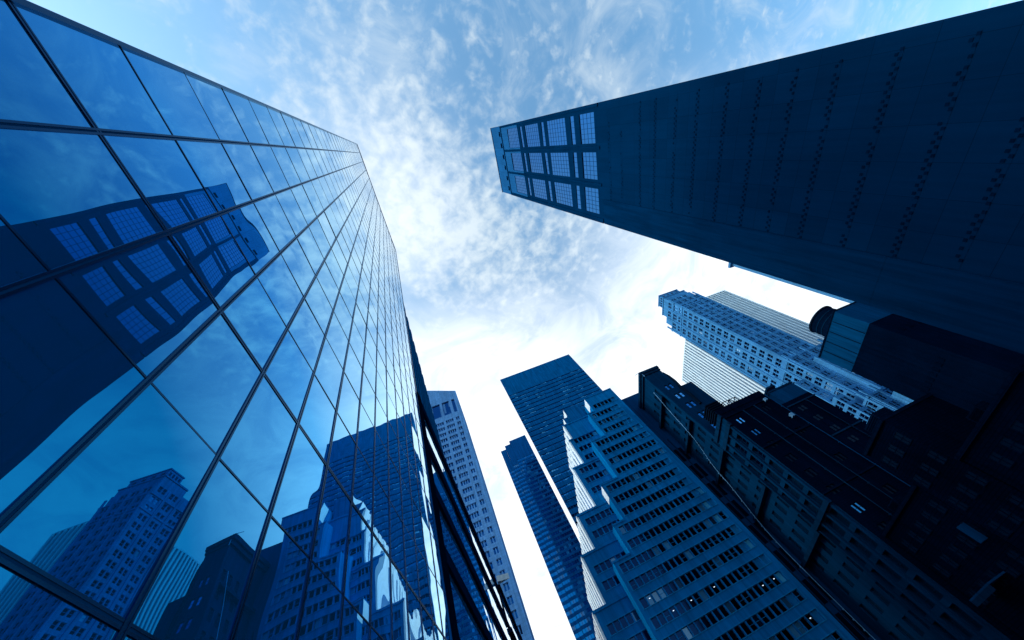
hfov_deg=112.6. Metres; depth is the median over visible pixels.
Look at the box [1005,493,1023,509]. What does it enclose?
window
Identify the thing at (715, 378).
ribbed marble tower
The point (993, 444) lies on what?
shop house
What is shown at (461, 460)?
window
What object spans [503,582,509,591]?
window
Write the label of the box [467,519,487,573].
window
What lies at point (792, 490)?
window
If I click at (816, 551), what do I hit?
window
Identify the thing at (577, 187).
window
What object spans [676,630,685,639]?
window
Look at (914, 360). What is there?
screened block
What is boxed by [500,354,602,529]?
slate slab tower
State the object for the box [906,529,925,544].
window
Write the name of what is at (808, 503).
window
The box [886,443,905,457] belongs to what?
window
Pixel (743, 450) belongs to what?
window
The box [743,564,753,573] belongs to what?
window
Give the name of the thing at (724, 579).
window
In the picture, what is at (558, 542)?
stepped tower
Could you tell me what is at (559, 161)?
window
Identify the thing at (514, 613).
window
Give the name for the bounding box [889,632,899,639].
window
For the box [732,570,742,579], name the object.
window
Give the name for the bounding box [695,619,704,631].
window
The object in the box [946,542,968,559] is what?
window
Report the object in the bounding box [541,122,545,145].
window
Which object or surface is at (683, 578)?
window
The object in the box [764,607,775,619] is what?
window
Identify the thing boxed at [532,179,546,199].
window
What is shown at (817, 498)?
window
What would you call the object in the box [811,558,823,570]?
window
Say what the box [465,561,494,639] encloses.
window
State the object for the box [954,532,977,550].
window
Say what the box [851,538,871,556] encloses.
window
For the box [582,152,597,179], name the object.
window
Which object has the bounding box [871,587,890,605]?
window
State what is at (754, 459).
window
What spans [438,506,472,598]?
window
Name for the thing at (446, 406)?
window
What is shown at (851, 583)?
window
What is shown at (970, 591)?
window
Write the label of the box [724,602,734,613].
window
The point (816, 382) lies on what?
windows
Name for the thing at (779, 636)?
window
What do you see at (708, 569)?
window
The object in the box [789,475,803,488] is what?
window
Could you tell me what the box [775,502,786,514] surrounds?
window
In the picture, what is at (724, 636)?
window
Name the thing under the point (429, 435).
window
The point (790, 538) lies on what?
window
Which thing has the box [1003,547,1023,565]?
window
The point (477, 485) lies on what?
windows
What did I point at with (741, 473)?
window
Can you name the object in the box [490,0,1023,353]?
bronze tower
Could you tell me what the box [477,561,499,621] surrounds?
window
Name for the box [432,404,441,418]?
window
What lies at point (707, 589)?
window
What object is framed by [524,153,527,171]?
window
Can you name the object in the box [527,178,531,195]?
window
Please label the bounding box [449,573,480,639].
window
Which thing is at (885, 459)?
window
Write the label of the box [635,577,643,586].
window
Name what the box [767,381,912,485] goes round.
blank block
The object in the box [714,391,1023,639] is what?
pilaster block
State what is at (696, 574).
window
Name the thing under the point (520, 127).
window
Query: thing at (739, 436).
window
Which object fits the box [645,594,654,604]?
window
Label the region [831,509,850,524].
window
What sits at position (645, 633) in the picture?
window
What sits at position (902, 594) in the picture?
window
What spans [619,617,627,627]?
window
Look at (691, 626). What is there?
window
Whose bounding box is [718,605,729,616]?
window
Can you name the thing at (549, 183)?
window
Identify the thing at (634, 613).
window
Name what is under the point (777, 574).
window
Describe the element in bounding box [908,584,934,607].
window
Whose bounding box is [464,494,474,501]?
window
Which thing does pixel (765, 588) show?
window
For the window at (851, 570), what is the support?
in the cornice building
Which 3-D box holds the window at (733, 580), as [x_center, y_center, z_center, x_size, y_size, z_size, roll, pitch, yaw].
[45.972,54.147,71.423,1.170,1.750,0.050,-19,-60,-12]
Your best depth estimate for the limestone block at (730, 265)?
180.07 m
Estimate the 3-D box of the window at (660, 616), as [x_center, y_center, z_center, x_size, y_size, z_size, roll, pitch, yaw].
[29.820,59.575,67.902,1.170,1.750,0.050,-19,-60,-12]
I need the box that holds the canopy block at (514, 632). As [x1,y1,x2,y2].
[496,573,522,639]
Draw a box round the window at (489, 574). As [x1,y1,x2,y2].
[484,559,502,608]
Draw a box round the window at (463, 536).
[455,512,482,584]
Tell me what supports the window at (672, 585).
in the strip window block at (673, 547)
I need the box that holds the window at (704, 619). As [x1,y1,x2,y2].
[700,616,711,627]
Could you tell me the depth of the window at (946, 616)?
50.16 m
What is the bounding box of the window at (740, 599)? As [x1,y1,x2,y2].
[736,595,746,605]
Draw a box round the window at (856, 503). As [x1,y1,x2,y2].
[855,502,865,510]
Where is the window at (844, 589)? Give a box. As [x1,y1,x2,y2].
[834,579,849,594]
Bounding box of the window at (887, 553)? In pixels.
[884,551,908,570]
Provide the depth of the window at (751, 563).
72.64 m
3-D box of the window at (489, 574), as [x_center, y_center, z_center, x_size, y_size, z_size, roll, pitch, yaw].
[-2.949,44.758,57.087,0.026,4.700,11.100,-19,-60,-12]
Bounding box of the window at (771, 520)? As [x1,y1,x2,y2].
[770,519,780,530]
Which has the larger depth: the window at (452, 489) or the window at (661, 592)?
the window at (661, 592)
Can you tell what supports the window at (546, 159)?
in the bronze tower at (884, 172)
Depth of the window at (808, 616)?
63.98 m
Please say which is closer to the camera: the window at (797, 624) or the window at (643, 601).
the window at (797, 624)
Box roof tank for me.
[809,306,835,336]
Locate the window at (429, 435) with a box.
[424,418,449,486]
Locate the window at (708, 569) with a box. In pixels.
[702,563,711,572]
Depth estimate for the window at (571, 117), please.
107.48 m
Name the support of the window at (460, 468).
in the granite tower at (460, 455)
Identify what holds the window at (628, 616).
in the strip window block at (673, 547)
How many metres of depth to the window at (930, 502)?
48.29 m
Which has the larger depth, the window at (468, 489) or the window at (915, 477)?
the window at (468, 489)
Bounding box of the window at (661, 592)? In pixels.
[657,588,665,598]
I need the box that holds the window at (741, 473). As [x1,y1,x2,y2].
[740,471,749,480]
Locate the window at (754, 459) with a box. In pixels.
[752,456,762,467]
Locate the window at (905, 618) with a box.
[903,616,924,635]
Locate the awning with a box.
[969,571,1004,606]
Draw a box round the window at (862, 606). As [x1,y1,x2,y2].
[860,603,877,621]
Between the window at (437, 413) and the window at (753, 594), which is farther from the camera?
the window at (437, 413)
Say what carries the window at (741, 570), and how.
in the strip window block at (673, 547)
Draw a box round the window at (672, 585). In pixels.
[669,581,677,591]
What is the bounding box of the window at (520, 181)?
[515,176,526,193]
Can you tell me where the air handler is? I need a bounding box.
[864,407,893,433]
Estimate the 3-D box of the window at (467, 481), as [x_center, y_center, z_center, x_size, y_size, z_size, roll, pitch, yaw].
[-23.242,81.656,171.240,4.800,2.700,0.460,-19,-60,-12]
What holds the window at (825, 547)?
in the cornice building
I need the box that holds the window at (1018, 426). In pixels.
[1008,419,1023,433]
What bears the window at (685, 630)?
in the strip window block at (673, 547)
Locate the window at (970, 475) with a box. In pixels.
[963,469,988,487]
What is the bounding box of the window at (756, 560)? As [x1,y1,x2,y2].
[754,558,764,566]
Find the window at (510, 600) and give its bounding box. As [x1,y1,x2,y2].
[507,596,513,605]
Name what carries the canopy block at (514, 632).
on the ground
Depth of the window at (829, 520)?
63.49 m
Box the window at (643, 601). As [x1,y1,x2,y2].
[640,598,648,608]
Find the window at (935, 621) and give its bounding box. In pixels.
[935,621,957,639]
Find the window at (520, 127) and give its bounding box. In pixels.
[520,127,523,146]
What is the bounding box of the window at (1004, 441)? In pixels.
[997,435,1023,454]
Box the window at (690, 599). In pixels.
[687,596,696,606]
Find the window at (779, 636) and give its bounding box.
[776,632,785,639]
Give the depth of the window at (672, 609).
68.55 m
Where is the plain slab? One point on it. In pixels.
(743, 515)
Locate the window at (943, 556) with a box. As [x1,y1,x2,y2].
[938,552,959,569]
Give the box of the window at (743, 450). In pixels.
[736,444,746,454]
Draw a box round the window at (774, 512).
[773,511,783,522]
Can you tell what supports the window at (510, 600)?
in the granite tower at (460, 455)
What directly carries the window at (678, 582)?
in the strip window block at (673, 547)
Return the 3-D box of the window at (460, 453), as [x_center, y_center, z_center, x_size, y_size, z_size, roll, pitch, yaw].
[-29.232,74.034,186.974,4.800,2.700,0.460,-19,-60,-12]
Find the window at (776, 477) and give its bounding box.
[768,470,780,481]
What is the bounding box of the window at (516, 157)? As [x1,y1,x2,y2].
[511,153,522,170]
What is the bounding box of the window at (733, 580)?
[726,573,736,583]
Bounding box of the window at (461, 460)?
[455,458,464,464]
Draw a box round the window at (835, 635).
[832,631,842,639]
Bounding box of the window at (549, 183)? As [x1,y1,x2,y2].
[548,181,552,200]
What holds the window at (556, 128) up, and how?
in the bronze tower at (884, 172)
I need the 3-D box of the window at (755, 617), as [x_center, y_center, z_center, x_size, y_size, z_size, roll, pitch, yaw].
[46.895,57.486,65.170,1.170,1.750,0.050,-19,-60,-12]
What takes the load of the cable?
attached to the cornice building
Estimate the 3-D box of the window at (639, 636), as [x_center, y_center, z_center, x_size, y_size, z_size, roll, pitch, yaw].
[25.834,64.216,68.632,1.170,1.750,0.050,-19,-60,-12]
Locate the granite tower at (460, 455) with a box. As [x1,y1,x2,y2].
[427,391,534,639]
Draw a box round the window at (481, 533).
[477,530,484,537]
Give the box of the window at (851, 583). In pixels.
[838,571,854,586]
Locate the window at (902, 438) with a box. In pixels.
[892,431,911,445]
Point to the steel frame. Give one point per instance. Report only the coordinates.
(728, 400)
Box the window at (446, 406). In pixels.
[442,401,451,415]
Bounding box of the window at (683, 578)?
[680,575,688,584]
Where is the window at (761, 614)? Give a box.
[758,611,769,622]
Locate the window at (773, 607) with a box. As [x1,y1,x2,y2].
[769,604,781,615]
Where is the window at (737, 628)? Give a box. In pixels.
[734,626,745,638]
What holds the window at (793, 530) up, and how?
in the cornice building
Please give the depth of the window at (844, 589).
67.25 m
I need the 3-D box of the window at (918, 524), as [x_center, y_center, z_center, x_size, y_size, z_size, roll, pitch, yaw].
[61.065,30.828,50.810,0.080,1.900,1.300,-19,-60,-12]
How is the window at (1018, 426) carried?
in the shop house at (993, 444)
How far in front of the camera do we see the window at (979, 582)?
46.20 m
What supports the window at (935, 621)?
in the pilaster block at (844, 494)
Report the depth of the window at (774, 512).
77.04 m
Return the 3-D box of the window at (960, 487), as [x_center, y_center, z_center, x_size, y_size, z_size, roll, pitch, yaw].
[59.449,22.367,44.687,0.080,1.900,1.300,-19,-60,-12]
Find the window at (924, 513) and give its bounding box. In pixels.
[919,509,940,525]
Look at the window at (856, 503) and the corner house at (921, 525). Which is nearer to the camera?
the corner house at (921, 525)
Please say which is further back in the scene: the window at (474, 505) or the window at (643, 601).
the window at (474, 505)
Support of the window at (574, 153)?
in the bronze tower at (884, 172)
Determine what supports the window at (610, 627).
in the strip window block at (673, 547)
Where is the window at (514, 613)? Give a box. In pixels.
[512,610,518,619]
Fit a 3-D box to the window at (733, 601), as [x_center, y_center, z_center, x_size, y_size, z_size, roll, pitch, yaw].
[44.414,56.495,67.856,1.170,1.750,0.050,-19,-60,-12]
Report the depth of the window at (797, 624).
63.40 m
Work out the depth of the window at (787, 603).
66.62 m
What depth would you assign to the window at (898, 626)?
58.33 m
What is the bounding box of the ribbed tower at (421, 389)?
[404,306,443,453]
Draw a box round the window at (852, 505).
[850,504,862,512]
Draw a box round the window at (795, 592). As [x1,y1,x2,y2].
[792,590,803,600]
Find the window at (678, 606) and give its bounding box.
[675,603,684,613]
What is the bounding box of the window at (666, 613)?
[663,610,672,621]
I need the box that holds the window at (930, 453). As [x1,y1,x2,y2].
[925,449,947,464]
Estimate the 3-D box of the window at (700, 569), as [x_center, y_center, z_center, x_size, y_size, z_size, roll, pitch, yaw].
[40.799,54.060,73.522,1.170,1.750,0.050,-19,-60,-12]
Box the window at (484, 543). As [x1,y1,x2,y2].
[481,540,487,547]
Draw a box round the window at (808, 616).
[805,614,818,625]
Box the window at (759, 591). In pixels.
[753,585,763,595]
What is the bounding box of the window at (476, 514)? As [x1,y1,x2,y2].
[469,511,478,518]
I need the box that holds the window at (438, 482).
[431,459,459,535]
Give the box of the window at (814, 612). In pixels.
[811,610,823,622]
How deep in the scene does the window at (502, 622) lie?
52.07 m
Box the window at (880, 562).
[878,560,901,580]
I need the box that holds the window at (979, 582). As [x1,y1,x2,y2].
[974,578,999,597]
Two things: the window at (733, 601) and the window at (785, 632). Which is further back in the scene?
the window at (733, 601)
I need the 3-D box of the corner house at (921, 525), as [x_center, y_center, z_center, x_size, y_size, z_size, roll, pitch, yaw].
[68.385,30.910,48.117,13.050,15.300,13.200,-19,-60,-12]
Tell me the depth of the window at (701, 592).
70.01 m
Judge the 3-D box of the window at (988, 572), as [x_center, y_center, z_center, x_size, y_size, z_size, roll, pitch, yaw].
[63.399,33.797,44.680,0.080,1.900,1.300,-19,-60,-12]
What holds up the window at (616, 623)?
in the strip window block at (673, 547)
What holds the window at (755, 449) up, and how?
in the pilaster block at (844, 494)
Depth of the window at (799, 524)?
71.59 m
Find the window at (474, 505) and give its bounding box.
[466,502,476,510]
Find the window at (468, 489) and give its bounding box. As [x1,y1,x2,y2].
[462,486,471,493]
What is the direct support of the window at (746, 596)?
in the strip window block at (673, 547)
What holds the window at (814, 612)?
in the strip window block at (673, 547)
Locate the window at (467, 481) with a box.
[460,479,469,485]
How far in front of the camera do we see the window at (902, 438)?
49.55 m
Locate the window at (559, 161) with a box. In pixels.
[550,153,569,176]
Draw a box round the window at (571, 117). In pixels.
[570,116,575,144]
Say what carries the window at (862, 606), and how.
in the cornice building
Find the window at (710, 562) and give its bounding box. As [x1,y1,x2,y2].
[708,560,716,568]
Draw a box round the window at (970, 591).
[965,587,989,606]
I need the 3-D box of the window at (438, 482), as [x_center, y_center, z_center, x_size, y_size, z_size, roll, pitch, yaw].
[-7.097,18.602,35.790,0.068,4.700,11.100,-19,-60,-12]
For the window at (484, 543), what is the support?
in the granite tower at (460, 455)
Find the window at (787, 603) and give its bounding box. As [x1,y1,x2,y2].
[781,597,792,608]
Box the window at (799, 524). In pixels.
[796,520,808,533]
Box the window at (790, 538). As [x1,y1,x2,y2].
[789,537,801,549]
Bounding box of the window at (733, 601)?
[730,598,740,609]
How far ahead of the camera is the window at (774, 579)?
69.94 m
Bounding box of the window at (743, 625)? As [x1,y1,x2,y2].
[740,622,751,634]
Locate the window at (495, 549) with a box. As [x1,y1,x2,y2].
[493,546,498,553]
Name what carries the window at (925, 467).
in the brownstone
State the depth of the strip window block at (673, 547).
77.86 m
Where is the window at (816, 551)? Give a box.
[815,550,828,563]
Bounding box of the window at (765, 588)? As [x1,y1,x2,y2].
[758,582,769,591]
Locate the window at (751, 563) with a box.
[749,561,758,570]
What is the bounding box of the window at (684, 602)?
[681,600,690,610]
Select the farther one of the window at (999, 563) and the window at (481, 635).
the window at (999, 563)
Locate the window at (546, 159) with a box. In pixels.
[544,153,548,173]
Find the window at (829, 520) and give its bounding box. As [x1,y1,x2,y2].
[827,518,845,534]
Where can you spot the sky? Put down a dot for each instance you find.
(496, 285)
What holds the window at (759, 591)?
in the strip window block at (673, 547)
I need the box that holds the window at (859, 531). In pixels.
[856,529,877,546]
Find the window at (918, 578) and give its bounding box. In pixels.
[916,575,943,598]
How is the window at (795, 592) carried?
in the strip window block at (673, 547)
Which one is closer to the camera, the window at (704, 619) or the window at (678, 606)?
the window at (704, 619)
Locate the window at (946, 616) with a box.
[941,612,972,638]
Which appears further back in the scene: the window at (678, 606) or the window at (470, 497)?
the window at (470, 497)
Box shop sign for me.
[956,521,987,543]
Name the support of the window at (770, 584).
in the strip window block at (673, 547)
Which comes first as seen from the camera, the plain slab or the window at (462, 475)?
the plain slab
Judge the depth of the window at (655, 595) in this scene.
71.25 m
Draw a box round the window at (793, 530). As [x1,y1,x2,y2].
[792,529,804,541]
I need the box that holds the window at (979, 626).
[951,603,983,629]
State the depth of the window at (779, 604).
66.38 m
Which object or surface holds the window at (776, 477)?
in the pilaster block at (844, 494)
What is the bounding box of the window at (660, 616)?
[657,613,666,624]
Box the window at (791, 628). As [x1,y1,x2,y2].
[787,625,800,637]
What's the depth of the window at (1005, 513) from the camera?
41.61 m
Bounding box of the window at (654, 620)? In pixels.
[651,617,660,628]
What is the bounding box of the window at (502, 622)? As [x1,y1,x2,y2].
[494,599,510,639]
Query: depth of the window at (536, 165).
141.27 m
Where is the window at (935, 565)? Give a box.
[930,561,951,578]
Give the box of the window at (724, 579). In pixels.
[721,577,731,586]
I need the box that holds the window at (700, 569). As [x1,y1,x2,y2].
[697,566,706,575]
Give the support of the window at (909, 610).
in the cornice building
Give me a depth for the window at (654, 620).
67.65 m
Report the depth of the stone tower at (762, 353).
201.32 m
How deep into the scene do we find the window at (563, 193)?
127.03 m
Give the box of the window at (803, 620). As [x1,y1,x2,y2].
[799,617,812,629]
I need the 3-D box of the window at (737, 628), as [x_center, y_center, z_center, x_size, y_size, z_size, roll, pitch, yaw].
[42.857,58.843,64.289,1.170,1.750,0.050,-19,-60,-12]
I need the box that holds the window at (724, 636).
[722,633,729,639]
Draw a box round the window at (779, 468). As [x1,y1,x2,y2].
[771,460,783,472]
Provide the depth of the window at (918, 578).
51.99 m
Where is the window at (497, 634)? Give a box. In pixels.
[488,609,502,639]
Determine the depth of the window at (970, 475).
43.41 m
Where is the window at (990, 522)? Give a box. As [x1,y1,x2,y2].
[985,518,1012,537]
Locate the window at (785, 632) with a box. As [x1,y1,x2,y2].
[782,628,794,639]
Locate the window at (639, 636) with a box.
[636,633,643,639]
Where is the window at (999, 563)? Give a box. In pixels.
[993,558,1021,578]
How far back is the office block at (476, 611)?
35.55 m
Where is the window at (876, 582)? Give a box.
[876,582,894,597]
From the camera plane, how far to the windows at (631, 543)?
85.70 m
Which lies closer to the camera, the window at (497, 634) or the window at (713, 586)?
the window at (497, 634)
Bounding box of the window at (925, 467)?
[918,461,939,477]
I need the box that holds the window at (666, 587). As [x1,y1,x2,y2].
[663,585,672,594]
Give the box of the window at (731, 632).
[728,630,738,639]
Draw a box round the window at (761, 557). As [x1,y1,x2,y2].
[759,555,769,564]
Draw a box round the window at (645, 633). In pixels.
[642,630,650,639]
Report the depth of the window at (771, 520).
78.57 m
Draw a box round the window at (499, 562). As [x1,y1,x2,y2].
[496,558,502,565]
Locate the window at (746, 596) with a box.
[741,591,752,602]
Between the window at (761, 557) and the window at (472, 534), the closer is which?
the window at (472, 534)
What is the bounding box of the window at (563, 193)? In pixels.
[554,182,572,206]
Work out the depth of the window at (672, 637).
65.36 m
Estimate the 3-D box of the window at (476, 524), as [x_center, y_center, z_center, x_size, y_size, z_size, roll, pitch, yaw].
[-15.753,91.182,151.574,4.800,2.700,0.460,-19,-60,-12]
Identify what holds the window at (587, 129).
in the bronze tower at (884, 172)
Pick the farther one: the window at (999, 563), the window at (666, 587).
the window at (666, 587)
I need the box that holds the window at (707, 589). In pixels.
[704,586,714,596]
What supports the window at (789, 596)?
in the strip window block at (673, 547)
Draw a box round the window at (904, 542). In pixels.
[900,538,918,553]
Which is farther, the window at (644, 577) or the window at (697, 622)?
the window at (644, 577)
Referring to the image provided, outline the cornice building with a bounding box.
[638,365,955,639]
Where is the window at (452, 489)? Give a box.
[446,470,470,534]
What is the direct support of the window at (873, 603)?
in the cornice building
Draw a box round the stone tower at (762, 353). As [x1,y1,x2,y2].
[658,289,913,423]
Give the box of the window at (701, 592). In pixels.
[699,589,708,599]
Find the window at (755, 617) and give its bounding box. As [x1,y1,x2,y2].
[752,615,763,626]
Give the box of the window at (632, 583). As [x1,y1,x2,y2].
[629,580,637,589]
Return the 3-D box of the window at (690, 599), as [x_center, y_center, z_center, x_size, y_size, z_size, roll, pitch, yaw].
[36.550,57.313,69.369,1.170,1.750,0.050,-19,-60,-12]
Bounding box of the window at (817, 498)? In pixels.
[809,491,822,503]
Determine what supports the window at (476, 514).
in the granite tower at (460, 455)
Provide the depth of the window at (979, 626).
48.64 m
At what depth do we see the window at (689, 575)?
72.99 m
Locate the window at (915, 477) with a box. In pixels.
[911,473,931,488]
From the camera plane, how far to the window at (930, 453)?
46.47 m
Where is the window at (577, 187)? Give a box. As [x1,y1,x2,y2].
[576,186,580,208]
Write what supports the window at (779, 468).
in the pilaster block at (844, 494)
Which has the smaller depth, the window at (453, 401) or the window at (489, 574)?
the window at (489, 574)
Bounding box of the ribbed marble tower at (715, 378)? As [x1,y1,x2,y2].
[682,290,823,405]
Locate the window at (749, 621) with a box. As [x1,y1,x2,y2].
[746,618,757,630]
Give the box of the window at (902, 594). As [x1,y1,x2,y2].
[902,594,926,614]
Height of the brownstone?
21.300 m
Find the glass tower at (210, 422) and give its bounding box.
[0,0,452,639]
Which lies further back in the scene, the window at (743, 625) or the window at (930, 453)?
the window at (743, 625)
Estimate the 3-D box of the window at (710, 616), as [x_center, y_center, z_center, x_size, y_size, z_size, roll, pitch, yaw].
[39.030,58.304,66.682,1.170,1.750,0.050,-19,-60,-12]
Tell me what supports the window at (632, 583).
in the strip window block at (673, 547)
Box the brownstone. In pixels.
[862,393,1023,551]
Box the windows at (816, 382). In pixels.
[668,295,900,422]
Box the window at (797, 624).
[793,621,806,633]
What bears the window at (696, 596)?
in the strip window block at (673, 547)
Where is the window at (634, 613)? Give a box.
[631,610,639,620]
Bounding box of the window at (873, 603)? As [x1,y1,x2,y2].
[866,596,883,613]
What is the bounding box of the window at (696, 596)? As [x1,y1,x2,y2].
[693,593,702,603]
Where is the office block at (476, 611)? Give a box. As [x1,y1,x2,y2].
[417,392,510,639]
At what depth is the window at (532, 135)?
136.39 m
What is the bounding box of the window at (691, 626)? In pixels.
[688,623,698,635]
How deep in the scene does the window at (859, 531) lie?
58.72 m
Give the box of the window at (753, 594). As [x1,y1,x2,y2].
[747,588,757,598]
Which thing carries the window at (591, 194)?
in the bronze tower at (884, 172)
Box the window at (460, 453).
[454,452,462,457]
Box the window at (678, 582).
[674,578,683,587]
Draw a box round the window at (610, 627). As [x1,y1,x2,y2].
[607,623,615,634]
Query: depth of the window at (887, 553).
55.36 m
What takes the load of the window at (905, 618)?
in the cornice building
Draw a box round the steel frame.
[722,397,738,404]
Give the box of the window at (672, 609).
[669,606,678,617]
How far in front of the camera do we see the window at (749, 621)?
64.89 m
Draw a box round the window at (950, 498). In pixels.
[945,494,969,511]
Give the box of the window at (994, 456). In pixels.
[986,450,1015,468]
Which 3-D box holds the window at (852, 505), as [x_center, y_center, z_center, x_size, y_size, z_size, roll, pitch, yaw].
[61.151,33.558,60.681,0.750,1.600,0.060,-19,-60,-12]
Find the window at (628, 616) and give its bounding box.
[625,613,633,624]
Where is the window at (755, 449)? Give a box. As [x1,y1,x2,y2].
[754,447,765,458]
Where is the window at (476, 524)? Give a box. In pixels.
[473,520,481,527]
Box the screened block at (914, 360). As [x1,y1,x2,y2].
[818,302,1023,411]
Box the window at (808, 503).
[806,500,818,512]
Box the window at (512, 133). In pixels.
[507,127,519,147]
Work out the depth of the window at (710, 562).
74.13 m
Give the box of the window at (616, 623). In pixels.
[613,620,621,631]
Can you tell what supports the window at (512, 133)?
in the bronze tower at (884, 172)
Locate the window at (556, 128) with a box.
[547,118,566,145]
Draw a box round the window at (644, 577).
[641,574,649,583]
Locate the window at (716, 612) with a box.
[713,608,722,620]
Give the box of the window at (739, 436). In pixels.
[738,435,748,445]
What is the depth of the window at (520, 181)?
166.09 m
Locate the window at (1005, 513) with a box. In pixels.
[995,506,1023,525]
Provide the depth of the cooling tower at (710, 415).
87.95 m
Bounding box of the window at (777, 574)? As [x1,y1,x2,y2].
[775,571,785,581]
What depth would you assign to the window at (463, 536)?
41.57 m
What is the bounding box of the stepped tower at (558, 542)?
[501,435,595,639]
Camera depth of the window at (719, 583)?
70.88 m
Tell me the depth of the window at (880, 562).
56.81 m
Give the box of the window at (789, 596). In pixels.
[786,593,798,604]
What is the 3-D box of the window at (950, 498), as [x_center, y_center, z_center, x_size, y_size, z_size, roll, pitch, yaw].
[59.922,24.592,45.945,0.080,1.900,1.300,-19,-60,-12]
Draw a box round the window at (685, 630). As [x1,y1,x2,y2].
[682,627,692,639]
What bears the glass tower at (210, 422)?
on the ground
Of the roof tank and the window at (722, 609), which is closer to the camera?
the window at (722, 609)
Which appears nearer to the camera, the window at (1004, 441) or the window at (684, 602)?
the window at (1004, 441)
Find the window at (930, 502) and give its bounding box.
[926,498,948,514]
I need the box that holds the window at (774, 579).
[770,575,780,585]
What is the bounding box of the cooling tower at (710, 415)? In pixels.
[704,400,723,425]
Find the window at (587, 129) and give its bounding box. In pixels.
[579,112,594,143]
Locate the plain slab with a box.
[622,393,881,639]
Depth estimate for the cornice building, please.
76.53 m
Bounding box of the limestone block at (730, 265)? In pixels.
[728,263,853,302]
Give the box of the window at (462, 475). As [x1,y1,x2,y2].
[459,471,467,477]
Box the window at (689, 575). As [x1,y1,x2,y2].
[686,572,694,581]
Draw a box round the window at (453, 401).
[451,399,456,411]
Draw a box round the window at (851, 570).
[843,562,859,578]
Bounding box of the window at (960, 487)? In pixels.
[954,482,978,499]
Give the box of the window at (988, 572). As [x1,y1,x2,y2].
[983,568,1010,587]
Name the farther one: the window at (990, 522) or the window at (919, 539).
the window at (919, 539)
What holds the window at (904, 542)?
in the corner house at (921, 525)
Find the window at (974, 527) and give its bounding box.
[965,521,987,535]
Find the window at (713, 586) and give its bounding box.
[710,583,720,593]
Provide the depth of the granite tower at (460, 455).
167.93 m
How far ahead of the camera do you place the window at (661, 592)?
71.51 m
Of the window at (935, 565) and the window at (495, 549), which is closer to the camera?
the window at (935, 565)
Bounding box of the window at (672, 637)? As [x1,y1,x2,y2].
[670,634,676,639]
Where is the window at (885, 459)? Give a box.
[880,454,898,468]
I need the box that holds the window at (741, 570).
[738,567,747,576]
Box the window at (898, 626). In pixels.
[896,624,914,639]
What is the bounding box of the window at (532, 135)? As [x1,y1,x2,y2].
[524,123,539,146]
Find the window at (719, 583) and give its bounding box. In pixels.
[716,580,725,589]
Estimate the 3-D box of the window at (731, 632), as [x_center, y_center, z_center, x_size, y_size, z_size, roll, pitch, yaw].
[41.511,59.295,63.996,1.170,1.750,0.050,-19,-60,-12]
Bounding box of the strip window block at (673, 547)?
[563,388,855,639]
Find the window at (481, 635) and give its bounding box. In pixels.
[478,626,485,639]
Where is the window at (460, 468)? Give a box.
[457,464,466,470]
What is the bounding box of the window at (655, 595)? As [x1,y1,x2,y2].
[651,591,660,601]
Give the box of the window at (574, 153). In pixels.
[573,152,578,177]
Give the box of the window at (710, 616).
[706,612,717,624]
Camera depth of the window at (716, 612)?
67.01 m
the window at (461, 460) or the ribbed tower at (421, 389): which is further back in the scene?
the window at (461, 460)
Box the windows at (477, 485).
[436,416,495,543]
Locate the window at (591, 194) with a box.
[585,187,598,213]
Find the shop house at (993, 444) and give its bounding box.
[954,364,1023,491]
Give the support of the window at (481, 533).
in the granite tower at (460, 455)
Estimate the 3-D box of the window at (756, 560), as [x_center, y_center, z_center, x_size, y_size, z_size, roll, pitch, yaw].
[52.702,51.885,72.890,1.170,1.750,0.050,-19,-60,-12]
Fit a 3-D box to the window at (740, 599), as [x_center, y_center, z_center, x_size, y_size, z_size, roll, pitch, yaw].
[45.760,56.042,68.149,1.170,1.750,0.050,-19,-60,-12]
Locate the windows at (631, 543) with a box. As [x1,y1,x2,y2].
[574,397,753,590]
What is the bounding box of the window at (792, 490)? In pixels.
[786,484,800,497]
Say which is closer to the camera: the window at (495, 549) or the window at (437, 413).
the window at (495, 549)
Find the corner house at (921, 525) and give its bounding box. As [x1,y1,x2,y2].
[881,484,1023,638]
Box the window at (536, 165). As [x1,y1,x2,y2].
[529,153,543,173]
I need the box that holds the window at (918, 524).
[912,519,932,535]
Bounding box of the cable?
[653,392,874,639]
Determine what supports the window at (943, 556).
in the corner house at (921, 525)
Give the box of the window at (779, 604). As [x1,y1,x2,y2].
[775,600,786,611]
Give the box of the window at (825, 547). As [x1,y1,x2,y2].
[819,541,832,554]
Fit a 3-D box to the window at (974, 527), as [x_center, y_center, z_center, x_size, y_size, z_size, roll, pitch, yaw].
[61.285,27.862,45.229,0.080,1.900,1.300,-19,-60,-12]
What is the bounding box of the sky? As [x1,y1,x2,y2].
[27,0,1020,639]
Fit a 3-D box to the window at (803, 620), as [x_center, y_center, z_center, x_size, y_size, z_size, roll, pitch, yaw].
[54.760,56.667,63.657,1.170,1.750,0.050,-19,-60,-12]
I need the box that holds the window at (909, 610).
[909,610,930,628]
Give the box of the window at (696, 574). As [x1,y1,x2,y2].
[691,569,700,578]
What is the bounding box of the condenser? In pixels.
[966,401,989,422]
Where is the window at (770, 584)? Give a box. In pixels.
[764,578,774,588]
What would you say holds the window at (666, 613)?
in the strip window block at (673, 547)
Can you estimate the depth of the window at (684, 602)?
69.13 m
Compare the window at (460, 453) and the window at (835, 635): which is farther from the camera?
the window at (460, 453)
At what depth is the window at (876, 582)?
59.15 m

